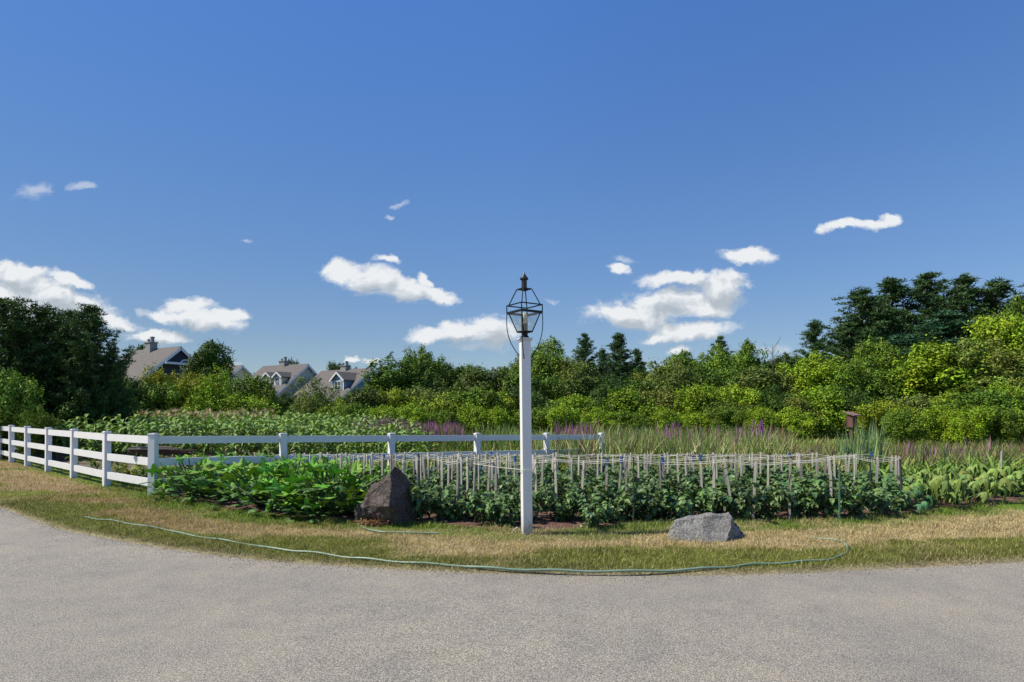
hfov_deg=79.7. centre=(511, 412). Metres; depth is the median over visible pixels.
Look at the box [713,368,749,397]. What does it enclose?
shrub
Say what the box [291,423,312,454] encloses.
corn plant
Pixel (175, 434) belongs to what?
corn plant
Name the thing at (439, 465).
wooden stake
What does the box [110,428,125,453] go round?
corn plant
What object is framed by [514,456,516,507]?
wooden stake
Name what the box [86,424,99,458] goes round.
corn plant
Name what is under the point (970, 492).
squash plant
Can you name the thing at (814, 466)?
pepper plant
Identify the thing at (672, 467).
pepper plant
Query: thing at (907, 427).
shrub
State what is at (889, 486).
pepper plant
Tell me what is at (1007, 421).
shrub
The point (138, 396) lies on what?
shrub
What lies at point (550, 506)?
pepper plant
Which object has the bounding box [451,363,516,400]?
shrub
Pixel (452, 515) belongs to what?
pepper plant
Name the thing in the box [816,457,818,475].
wooden stake
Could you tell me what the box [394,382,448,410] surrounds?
shrub
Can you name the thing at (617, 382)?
shrub
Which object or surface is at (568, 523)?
mulch bed
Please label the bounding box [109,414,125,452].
corn plant
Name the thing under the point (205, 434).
corn plant
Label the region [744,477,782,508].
pepper plant
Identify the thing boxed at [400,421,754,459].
loosestrife
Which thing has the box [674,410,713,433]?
shrub
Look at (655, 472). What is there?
pepper plant
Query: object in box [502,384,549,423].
shrub
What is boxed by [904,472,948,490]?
squash plant
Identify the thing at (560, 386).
shrub
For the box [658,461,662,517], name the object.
wooden stake
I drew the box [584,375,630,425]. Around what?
shrub
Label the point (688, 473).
pepper plant
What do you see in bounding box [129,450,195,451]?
plank
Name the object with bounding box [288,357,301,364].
broadleaf tree
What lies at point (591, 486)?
pepper plant
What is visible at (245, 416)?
corn plant
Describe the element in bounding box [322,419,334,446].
corn plant
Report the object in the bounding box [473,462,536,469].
twine
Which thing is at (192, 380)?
shrub
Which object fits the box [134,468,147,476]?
young corn
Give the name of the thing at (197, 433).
corn plant
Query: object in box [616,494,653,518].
pepper plant
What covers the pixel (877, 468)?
wooden stake
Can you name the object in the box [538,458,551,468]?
pepper plant
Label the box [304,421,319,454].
corn plant
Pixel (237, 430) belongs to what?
corn plant
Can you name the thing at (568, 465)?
pepper plant
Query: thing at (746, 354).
broadleaf tree
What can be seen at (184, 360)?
window
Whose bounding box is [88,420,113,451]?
corn plant
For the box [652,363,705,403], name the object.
shrub
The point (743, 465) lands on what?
wooden stake
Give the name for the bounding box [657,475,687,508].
pepper plant
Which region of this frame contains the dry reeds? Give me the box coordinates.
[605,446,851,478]
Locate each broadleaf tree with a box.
[177,339,236,381]
[277,391,296,412]
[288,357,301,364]
[326,360,341,369]
[399,343,450,384]
[432,357,466,392]
[456,364,488,387]
[497,366,516,380]
[507,354,518,374]
[511,335,567,381]
[551,356,592,381]
[616,366,647,385]
[628,355,686,391]
[660,348,700,374]
[694,343,745,374]
[709,361,783,387]
[730,337,773,371]
[759,368,808,397]
[761,347,802,372]
[774,349,869,437]
[817,358,903,437]
[851,336,910,376]
[882,334,990,436]
[926,332,1023,396]
[936,372,1002,403]
[961,307,1023,362]
[983,293,1023,323]
[1004,348,1023,386]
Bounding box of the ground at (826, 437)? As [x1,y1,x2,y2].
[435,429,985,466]
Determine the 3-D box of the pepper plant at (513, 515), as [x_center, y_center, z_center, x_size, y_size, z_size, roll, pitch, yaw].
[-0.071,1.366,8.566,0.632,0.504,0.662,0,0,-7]
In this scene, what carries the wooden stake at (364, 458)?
on the mulch bed
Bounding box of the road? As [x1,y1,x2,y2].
[0,507,1023,681]
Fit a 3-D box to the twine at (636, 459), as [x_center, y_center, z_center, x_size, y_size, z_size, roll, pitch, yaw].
[2.082,0.768,10.148,8.740,0.090,0.259,0,0,0]
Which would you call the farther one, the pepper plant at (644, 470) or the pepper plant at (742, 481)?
the pepper plant at (644, 470)
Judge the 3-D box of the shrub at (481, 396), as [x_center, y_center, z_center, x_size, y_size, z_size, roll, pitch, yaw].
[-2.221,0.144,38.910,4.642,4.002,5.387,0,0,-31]
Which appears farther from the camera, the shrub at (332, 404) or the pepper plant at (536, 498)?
the shrub at (332, 404)
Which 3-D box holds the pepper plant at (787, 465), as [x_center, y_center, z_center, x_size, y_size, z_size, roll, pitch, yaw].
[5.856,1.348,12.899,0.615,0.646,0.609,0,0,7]
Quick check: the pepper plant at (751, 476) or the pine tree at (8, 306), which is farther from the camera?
the pine tree at (8, 306)
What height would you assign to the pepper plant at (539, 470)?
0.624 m
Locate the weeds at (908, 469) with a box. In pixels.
[857,450,1023,495]
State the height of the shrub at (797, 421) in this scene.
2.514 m
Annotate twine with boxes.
[256,454,796,456]
[291,454,842,456]
[323,454,885,456]
[342,455,894,458]
[373,456,897,462]
[443,459,831,465]
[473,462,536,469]
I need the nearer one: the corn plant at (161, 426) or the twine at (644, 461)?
the twine at (644, 461)
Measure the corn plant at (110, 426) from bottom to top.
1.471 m
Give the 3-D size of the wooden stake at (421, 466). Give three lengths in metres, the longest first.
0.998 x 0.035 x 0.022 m
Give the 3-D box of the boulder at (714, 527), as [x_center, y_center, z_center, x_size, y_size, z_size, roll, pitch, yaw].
[2.459,1.462,7.729,1.082,0.401,0.704,0,0,0]
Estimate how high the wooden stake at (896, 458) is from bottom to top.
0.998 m
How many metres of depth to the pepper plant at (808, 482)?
10.04 m
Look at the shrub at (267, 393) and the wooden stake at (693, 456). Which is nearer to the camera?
the wooden stake at (693, 456)
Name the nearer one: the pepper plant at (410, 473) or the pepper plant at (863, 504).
the pepper plant at (863, 504)
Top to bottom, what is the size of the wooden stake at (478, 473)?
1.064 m
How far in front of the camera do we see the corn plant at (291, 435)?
20.78 m
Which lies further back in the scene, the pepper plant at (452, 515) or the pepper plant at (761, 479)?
the pepper plant at (761, 479)
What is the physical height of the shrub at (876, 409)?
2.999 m
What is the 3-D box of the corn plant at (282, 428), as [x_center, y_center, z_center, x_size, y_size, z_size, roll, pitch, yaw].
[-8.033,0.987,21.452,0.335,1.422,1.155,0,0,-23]
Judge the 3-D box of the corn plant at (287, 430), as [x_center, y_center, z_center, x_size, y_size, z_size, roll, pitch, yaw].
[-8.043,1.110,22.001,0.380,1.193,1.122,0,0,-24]
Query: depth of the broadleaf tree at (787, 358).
60.63 m
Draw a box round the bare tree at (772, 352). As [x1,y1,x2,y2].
[763,337,780,370]
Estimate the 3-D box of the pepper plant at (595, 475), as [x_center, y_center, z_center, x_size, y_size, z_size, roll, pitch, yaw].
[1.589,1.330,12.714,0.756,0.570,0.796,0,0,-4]
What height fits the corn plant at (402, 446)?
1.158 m
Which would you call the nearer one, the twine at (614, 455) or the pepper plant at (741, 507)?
the pepper plant at (741, 507)
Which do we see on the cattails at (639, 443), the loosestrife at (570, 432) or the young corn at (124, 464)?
the loosestrife at (570, 432)
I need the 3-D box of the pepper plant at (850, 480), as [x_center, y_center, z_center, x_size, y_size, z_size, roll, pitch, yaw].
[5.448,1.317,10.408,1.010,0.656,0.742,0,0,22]
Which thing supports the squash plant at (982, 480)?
on the mulch bed
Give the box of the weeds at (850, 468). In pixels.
[513,453,920,476]
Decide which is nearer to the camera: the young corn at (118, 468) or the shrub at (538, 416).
the young corn at (118, 468)
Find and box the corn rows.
[133,406,412,445]
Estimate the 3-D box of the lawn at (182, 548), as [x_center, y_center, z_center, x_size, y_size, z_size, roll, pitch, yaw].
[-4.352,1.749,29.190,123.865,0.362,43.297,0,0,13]
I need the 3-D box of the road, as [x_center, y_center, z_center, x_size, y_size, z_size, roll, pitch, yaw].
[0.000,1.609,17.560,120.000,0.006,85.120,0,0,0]
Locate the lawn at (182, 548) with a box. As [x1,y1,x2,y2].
[0,455,1023,575]
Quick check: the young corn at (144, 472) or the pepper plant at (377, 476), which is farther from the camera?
the young corn at (144, 472)
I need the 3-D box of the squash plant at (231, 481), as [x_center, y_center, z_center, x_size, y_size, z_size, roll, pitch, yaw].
[-4.283,1.202,10.382,1.687,0.858,1.684,0,0,10]
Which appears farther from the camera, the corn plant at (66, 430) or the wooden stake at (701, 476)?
the corn plant at (66, 430)
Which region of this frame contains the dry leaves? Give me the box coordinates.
[346,517,394,526]
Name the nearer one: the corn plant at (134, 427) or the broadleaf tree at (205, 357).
the corn plant at (134, 427)
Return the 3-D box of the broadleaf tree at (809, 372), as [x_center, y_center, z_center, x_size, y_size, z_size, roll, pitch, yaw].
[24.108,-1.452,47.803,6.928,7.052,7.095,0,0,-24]
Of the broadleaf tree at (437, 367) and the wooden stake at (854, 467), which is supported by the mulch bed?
the wooden stake at (854, 467)
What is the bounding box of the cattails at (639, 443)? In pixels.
[515,421,807,468]
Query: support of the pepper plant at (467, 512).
on the mulch bed
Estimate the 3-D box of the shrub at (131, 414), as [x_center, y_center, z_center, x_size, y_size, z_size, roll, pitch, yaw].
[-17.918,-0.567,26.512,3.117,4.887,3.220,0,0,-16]
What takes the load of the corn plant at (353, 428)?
on the tilled soil
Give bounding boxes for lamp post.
[506,272,542,534]
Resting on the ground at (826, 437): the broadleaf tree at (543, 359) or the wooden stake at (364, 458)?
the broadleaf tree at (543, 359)
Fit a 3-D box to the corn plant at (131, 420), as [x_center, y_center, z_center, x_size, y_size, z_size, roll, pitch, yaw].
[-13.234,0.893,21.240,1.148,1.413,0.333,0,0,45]
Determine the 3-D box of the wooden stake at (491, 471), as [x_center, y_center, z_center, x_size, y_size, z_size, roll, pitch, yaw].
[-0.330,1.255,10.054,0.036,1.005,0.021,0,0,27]
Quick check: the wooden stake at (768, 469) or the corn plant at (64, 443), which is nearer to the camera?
the wooden stake at (768, 469)
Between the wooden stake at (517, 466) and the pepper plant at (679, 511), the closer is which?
the pepper plant at (679, 511)
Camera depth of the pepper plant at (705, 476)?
10.98 m
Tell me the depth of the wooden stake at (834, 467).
10.97 m
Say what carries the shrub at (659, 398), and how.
on the ground at (826, 437)
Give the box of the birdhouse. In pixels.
[844,412,860,447]
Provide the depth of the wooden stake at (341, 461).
11.06 m
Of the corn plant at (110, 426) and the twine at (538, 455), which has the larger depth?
the corn plant at (110, 426)
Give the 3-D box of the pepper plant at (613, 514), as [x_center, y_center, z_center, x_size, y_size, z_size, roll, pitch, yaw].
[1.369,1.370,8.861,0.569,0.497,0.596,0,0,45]
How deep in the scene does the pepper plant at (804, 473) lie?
11.78 m
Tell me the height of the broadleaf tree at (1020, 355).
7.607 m
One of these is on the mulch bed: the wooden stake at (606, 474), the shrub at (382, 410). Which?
the wooden stake at (606, 474)
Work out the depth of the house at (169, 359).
59.77 m
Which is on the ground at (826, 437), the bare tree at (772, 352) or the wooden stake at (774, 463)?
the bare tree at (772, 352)
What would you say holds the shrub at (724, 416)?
on the ground at (826, 437)
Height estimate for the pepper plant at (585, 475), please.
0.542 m
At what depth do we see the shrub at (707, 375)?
49.27 m
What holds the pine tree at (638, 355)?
on the ground at (826, 437)
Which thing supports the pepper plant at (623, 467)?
on the mulch bed
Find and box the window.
[179,359,187,370]
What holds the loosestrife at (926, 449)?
on the ground at (826, 437)
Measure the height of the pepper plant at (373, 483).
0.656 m
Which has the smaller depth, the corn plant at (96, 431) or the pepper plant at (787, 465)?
the pepper plant at (787, 465)
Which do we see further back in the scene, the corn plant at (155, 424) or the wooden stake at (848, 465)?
the corn plant at (155, 424)
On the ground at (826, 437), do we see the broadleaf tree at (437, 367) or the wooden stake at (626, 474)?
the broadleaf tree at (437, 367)
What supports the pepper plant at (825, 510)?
on the mulch bed
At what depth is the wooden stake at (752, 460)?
12.90 m
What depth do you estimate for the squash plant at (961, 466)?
13.11 m
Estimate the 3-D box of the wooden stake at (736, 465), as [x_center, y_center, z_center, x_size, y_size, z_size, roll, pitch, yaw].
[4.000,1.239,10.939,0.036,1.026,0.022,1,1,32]
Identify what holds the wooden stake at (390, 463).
on the mulch bed
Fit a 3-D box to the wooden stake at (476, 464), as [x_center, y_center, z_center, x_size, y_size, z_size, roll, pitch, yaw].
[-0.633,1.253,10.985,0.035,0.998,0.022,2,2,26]
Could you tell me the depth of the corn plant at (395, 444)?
20.44 m
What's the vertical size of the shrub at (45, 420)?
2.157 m
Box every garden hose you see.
[85,516,848,572]
[361,525,438,533]
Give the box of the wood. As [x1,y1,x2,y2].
[590,360,664,375]
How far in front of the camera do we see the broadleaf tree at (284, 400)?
63.43 m
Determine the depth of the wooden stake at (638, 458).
10.02 m
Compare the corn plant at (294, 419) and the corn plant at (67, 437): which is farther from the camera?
the corn plant at (294, 419)
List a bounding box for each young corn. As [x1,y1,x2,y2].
[87,458,101,468]
[111,464,128,472]
[114,462,131,470]
[114,466,142,475]
[121,464,138,474]
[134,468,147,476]
[135,466,147,477]
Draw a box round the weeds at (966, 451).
[764,437,1023,471]
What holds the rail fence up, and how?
on the ground at (826, 437)
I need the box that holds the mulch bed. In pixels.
[176,488,1023,532]
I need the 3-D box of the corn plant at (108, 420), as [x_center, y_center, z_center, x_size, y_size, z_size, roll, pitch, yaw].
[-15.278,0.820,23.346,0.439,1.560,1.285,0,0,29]
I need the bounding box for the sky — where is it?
[0,0,1023,376]
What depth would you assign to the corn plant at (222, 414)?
27.05 m
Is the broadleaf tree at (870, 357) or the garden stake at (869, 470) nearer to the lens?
the garden stake at (869, 470)
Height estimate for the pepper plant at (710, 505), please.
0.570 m
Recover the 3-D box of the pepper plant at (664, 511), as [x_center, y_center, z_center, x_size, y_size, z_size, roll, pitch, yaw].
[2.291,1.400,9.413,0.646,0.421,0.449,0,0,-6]
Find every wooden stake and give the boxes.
[340,453,341,473]
[363,455,365,475]
[369,459,371,484]
[371,453,372,474]
[381,457,383,478]
[390,455,391,471]
[392,455,394,468]
[413,457,414,482]
[416,457,418,495]
[420,454,421,478]
[422,455,425,486]
[428,453,429,480]
[438,456,439,477]
[440,461,443,517]
[447,459,449,486]
[451,455,453,492]
[456,459,458,511]
[459,454,460,480]
[460,457,462,498]
[466,457,468,516]
[473,461,475,516]
[476,455,477,476]
[478,455,479,492]
[486,453,488,481]
[486,459,490,496]
[491,459,492,490]
[494,457,496,498]
[506,455,507,474]
[510,455,511,481]
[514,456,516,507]
[516,453,517,481]
[534,459,537,517]
[540,455,543,504]
[552,453,553,481]
[554,457,557,500]
[571,458,572,484]
[577,457,579,484]
[580,461,584,514]
[586,454,587,473]
[597,455,598,474]
[601,452,602,472]
[605,458,608,493]
[618,456,622,494]
[625,457,627,517]
[637,455,639,482]
[644,454,645,477]
[646,456,648,480]
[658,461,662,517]
[662,458,663,489]
[667,455,668,478]
[676,453,679,489]
[685,456,687,498]
[692,455,694,481]
[699,454,702,487]
[712,459,714,509]
[715,455,717,477]
[723,457,734,518]
[730,455,732,473]
[735,454,737,478]
[739,456,743,487]
[742,454,744,470]
[751,452,753,471]
[752,461,756,518]
[759,452,761,476]
[767,455,769,496]
[773,454,775,491]
[781,455,782,474]
[788,459,791,518]
[798,453,800,477]
[800,459,802,492]
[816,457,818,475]
[823,456,826,506]
[829,456,832,516]
[833,455,835,482]
[847,454,850,474]
[853,454,855,487]
[874,459,878,506]
[889,455,892,478]
[895,455,897,480]
[898,456,899,491]
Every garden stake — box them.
[417,454,419,485]
[633,457,633,521]
[838,464,840,521]
[869,457,870,483]
[899,459,902,510]
[1001,451,1002,467]
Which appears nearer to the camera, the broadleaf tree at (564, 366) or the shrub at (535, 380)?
the shrub at (535, 380)
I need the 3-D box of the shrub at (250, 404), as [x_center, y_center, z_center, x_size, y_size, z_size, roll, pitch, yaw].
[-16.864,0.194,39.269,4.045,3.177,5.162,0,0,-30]
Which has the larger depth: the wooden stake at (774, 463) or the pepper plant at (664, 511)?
the wooden stake at (774, 463)
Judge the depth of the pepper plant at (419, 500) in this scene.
8.94 m
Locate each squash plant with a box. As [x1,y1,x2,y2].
[137,454,232,501]
[167,449,225,474]
[172,454,269,504]
[191,451,264,486]
[207,459,289,512]
[222,451,297,487]
[230,452,338,516]
[260,463,366,522]
[267,455,317,477]
[275,459,385,522]
[281,455,368,484]
[328,457,389,484]
[880,487,934,514]
[892,475,968,507]
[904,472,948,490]
[920,467,971,478]
[926,475,989,506]
[947,472,1019,502]
[950,464,992,474]
[968,463,1023,497]
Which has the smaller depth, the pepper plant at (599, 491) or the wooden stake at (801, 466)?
the pepper plant at (599, 491)
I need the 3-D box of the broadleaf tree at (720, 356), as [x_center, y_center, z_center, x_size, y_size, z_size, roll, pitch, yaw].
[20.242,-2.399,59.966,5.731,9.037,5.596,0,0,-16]
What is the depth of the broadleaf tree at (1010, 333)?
50.12 m
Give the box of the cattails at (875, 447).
[837,416,897,470]
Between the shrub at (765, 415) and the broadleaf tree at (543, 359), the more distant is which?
the broadleaf tree at (543, 359)
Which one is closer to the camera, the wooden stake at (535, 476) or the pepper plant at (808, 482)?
the wooden stake at (535, 476)
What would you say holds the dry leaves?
on the mulch bed
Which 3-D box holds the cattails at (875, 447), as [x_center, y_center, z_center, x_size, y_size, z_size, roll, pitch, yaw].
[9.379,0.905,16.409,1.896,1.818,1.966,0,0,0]
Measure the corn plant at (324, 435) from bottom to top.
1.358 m
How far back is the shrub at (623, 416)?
36.16 m
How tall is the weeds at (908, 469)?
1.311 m
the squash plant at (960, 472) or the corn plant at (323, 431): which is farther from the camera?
the corn plant at (323, 431)
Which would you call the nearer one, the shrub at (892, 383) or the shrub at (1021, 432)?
the shrub at (1021, 432)
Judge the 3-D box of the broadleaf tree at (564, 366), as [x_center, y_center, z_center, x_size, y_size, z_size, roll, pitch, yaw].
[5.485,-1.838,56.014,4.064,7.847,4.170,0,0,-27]
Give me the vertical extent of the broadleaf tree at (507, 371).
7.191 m
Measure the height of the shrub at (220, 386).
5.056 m
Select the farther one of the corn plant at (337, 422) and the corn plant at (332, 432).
the corn plant at (337, 422)
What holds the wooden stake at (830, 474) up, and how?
on the mulch bed
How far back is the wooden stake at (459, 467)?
10.92 m
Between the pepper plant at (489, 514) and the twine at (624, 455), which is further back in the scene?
the twine at (624, 455)
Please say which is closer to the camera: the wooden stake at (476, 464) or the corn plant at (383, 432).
the wooden stake at (476, 464)
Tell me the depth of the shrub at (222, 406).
37.67 m
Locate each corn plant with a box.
[42,417,74,458]
[52,421,80,460]
[53,420,67,456]
[56,417,82,447]
[57,420,69,458]
[63,417,89,447]
[70,414,90,449]
[78,421,92,459]
[81,425,113,451]
[83,422,103,451]
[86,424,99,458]
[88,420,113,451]
[92,414,117,445]
[96,420,117,451]
[98,417,127,449]
[100,421,116,452]
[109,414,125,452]
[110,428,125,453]
[111,419,133,455]
[111,427,129,454]
[117,414,142,455]
[122,418,133,455]
[123,422,141,455]
[124,426,130,455]
[130,418,149,456]
[136,422,151,456]
[146,421,172,454]
[147,415,170,445]
[150,416,169,445]
[163,419,180,456]
[163,425,183,457]
[164,416,174,455]
[165,420,192,449]
[166,425,182,457]
[167,410,194,428]
[171,415,194,455]
[171,416,198,447]
[177,422,209,455]
[186,423,204,456]
[189,423,207,455]
[191,417,218,454]
[195,418,211,453]
[196,418,218,454]
[204,418,222,455]
[205,417,236,454]
[211,424,233,453]
[214,411,224,446]
[217,415,249,449]
[223,414,256,453]
[223,415,244,455]
[224,416,254,454]
[226,421,238,455]
[226,422,256,455]
[238,410,250,444]
[240,429,254,455]
[243,415,257,455]
[244,416,261,450]
[250,415,273,446]
[253,421,271,452]
[260,420,287,455]
[260,421,270,454]
[261,423,273,454]
[265,421,284,453]
[273,423,299,454]
[277,420,305,454]
[278,421,286,435]
[280,409,292,423]
[286,429,290,454]
[288,422,309,453]
[290,426,306,451]
[290,432,314,454]
[291,416,299,443]
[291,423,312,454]
[292,417,309,451]
[301,418,318,453]
[301,430,326,454]
[303,425,327,454]
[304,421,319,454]
[313,420,337,453]
[318,426,334,453]
[319,430,326,454]
[320,426,344,453]
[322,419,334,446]
[327,428,346,453]
[328,426,347,453]
[329,419,338,452]
[335,429,342,463]
[343,426,368,453]
[343,427,358,452]
[345,421,359,434]
[346,434,353,461]
[355,427,371,460]
[360,422,376,453]
[368,427,373,451]
[368,430,381,453]
[373,431,386,460]
[377,424,387,452]
[382,429,406,461]
[385,423,395,449]
[391,426,411,451]
[396,441,422,461]
[397,434,413,451]
[400,424,423,452]
[404,430,428,452]
[405,427,428,452]
[422,431,441,450]
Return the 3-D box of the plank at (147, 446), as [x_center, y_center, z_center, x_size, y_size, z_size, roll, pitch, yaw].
[-7.237,0.685,12.325,0.732,0.038,0.110,0,0,-12]
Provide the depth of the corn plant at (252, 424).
21.93 m
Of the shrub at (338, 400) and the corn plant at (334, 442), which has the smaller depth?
the corn plant at (334, 442)
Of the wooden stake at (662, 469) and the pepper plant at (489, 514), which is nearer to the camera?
the pepper plant at (489, 514)
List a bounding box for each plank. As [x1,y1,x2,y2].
[127,448,179,449]
[127,451,188,452]
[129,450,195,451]
[131,446,172,447]
[138,452,194,454]
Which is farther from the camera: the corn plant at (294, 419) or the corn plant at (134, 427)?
the corn plant at (294, 419)
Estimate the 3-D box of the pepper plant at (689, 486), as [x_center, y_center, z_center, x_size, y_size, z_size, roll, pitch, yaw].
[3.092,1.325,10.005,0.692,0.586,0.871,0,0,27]
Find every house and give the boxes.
[119,336,198,384]
[220,365,251,391]
[233,356,316,396]
[290,361,376,403]
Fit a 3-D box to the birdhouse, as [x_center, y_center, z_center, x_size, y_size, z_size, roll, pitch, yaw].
[10.256,0.884,18.483,0.330,1.853,0.333,0,0,-28]
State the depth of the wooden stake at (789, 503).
9.15 m
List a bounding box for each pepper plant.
[360,478,410,494]
[361,466,389,488]
[380,467,415,481]
[404,467,445,492]
[407,475,447,519]
[410,475,465,502]
[410,482,436,497]
[420,485,468,518]
[422,466,453,478]
[426,468,450,486]
[426,470,469,490]
[431,489,483,520]
[433,462,473,484]
[455,477,489,500]
[455,489,485,517]
[458,490,510,524]
[459,484,516,519]
[463,470,490,493]
[476,471,510,489]
[477,475,520,508]
[484,493,520,526]
[490,464,520,480]
[497,481,547,519]
[501,466,551,478]
[508,479,554,510]
[509,472,538,490]
[532,466,576,497]
[532,482,588,521]
[537,466,567,484]
[537,470,585,503]
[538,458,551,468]
[552,490,580,519]
[557,461,582,472]
[558,470,592,484]
[559,472,598,507]
[562,472,598,498]
[572,483,617,518]
[573,464,604,477]
[573,464,611,474]
[578,497,609,527]
[586,467,619,481]
[588,460,623,473]
[591,489,628,522]
[593,470,624,495]
[593,473,643,501]
[598,482,648,521]
[609,470,658,488]
[612,469,642,481]
[614,462,643,473]
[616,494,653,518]
[622,484,666,520]
[628,473,677,503]
[630,464,651,476]
[635,465,653,478]
[644,471,677,487]
[647,489,681,515]
[652,460,691,472]
[652,468,681,478]
[656,484,706,519]
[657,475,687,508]
[664,471,710,497]
[671,467,711,493]
[676,475,722,509]
[681,482,727,514]
[684,465,729,479]
[691,482,728,513]
[698,468,733,487]
[712,471,749,509]
[712,481,772,519]
[715,471,762,492]
[719,467,759,482]
[727,459,766,477]
[728,480,798,518]
[739,474,773,491]
[744,460,779,485]
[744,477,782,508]
[757,477,812,502]
[758,463,788,474]
[762,467,817,487]
[771,466,814,487]
[772,477,821,518]
[776,472,829,496]
[779,462,806,473]
[791,494,827,518]
[795,469,827,480]
[795,478,862,516]
[805,463,846,478]
[806,472,869,505]
[819,472,859,489]
[834,474,866,501]
[836,472,874,482]
[836,479,879,516]
[852,470,899,502]
[856,474,919,514]
[872,468,911,502]
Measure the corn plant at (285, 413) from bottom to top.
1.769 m
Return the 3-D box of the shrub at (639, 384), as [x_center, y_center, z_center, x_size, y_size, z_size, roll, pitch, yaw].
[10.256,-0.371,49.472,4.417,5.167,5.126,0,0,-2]
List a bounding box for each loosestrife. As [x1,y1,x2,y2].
[351,414,466,444]
[400,421,754,459]
[554,416,598,442]
[656,416,786,446]
[855,434,990,456]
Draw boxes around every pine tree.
[0,296,74,449]
[0,297,89,453]
[31,309,108,446]
[44,302,144,447]
[103,348,128,422]
[570,333,599,378]
[594,348,612,377]
[597,332,648,386]
[628,348,647,372]
[706,335,736,358]
[789,318,835,432]
[807,286,904,361]
[822,321,879,429]
[835,306,919,356]
[858,276,935,339]
[859,332,930,362]
[886,270,982,346]
[907,310,975,350]
[942,272,998,337]
[960,277,1023,330]
[1002,294,1023,316]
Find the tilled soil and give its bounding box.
[8,444,435,493]
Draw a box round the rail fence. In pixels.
[0,425,604,494]
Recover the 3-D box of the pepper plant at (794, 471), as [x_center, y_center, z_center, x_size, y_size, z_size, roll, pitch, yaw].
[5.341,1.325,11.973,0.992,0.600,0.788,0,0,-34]
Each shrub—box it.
[0,363,46,457]
[10,403,62,457]
[33,375,66,413]
[43,378,126,448]
[97,352,143,419]
[121,376,167,415]
[136,360,183,409]
[137,378,201,415]
[176,370,214,413]
[181,388,223,414]
[193,363,245,411]
[207,395,244,412]
[220,390,281,427]
[225,371,279,406]
[248,379,289,420]
[283,371,346,413]
[283,391,322,417]
[315,400,349,427]
[319,398,340,414]
[333,390,366,404]
[334,384,390,415]
[334,401,371,419]
[357,351,440,393]
[369,403,402,421]
[371,385,419,409]
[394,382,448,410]
[395,401,433,424]
[414,367,450,396]
[414,391,477,423]
[422,408,465,428]
[439,384,513,432]
[448,384,463,399]
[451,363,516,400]
[455,399,486,434]
[478,403,519,432]
[482,387,519,430]
[494,367,563,408]
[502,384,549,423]
[509,405,553,434]
[536,399,583,432]
[540,376,566,400]
[545,391,597,432]
[545,403,580,431]
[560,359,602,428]
[579,405,615,432]
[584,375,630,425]
[591,375,632,394]
[601,386,660,427]
[601,409,658,432]
[623,377,665,401]
[636,381,692,429]
[642,404,681,432]
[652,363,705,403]
[667,379,717,429]
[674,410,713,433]
[678,397,751,433]
[682,356,726,394]
[703,403,747,432]
[708,381,775,419]
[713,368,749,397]
[715,364,790,394]
[743,405,779,437]
[744,383,792,432]
[771,395,828,440]
[771,406,820,439]
[786,380,860,440]
[825,383,876,439]
[852,398,918,439]
[866,368,907,438]
[878,407,932,446]
[884,391,955,438]
[885,361,905,379]
[915,401,960,445]
[919,391,971,439]
[938,403,998,446]
[943,386,1019,440]
[973,403,1023,448]
[986,376,1023,410]
[1001,409,1023,443]
[1012,395,1023,435]
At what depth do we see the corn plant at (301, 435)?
22.65 m
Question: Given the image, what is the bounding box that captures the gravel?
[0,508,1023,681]
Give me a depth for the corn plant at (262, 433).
20.64 m
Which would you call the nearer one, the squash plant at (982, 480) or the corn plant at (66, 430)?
the squash plant at (982, 480)
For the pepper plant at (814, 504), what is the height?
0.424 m
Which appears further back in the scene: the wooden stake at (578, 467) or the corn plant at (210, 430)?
the corn plant at (210, 430)
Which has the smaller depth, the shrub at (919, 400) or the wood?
the shrub at (919, 400)
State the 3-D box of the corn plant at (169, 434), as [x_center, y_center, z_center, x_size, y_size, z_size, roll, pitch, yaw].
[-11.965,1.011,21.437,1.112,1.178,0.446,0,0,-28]
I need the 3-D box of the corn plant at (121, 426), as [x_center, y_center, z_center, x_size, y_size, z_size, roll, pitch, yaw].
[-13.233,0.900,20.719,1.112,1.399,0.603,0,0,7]
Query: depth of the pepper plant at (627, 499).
9.06 m
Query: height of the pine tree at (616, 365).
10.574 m
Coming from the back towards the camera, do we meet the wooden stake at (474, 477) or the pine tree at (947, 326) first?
the pine tree at (947, 326)
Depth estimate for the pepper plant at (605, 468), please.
13.71 m
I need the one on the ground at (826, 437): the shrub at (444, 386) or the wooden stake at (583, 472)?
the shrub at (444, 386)
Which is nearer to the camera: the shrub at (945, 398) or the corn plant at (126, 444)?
the corn plant at (126, 444)
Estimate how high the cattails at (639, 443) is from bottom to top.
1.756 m
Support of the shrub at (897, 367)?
on the ground at (826, 437)
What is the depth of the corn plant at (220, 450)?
20.48 m
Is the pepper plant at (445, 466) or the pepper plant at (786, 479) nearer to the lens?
the pepper plant at (786, 479)
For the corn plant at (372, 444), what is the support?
on the tilled soil
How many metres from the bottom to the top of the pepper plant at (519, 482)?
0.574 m
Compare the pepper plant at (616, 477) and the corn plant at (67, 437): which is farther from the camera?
the corn plant at (67, 437)
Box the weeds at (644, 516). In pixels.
[425,514,910,524]
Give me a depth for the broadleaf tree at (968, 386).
42.38 m
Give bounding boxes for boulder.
[354,467,416,524]
[667,512,743,543]
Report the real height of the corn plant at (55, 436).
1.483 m
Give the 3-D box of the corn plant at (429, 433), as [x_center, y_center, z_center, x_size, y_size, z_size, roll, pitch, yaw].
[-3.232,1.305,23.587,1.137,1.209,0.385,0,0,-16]
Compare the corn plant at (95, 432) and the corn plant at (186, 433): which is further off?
the corn plant at (95, 432)

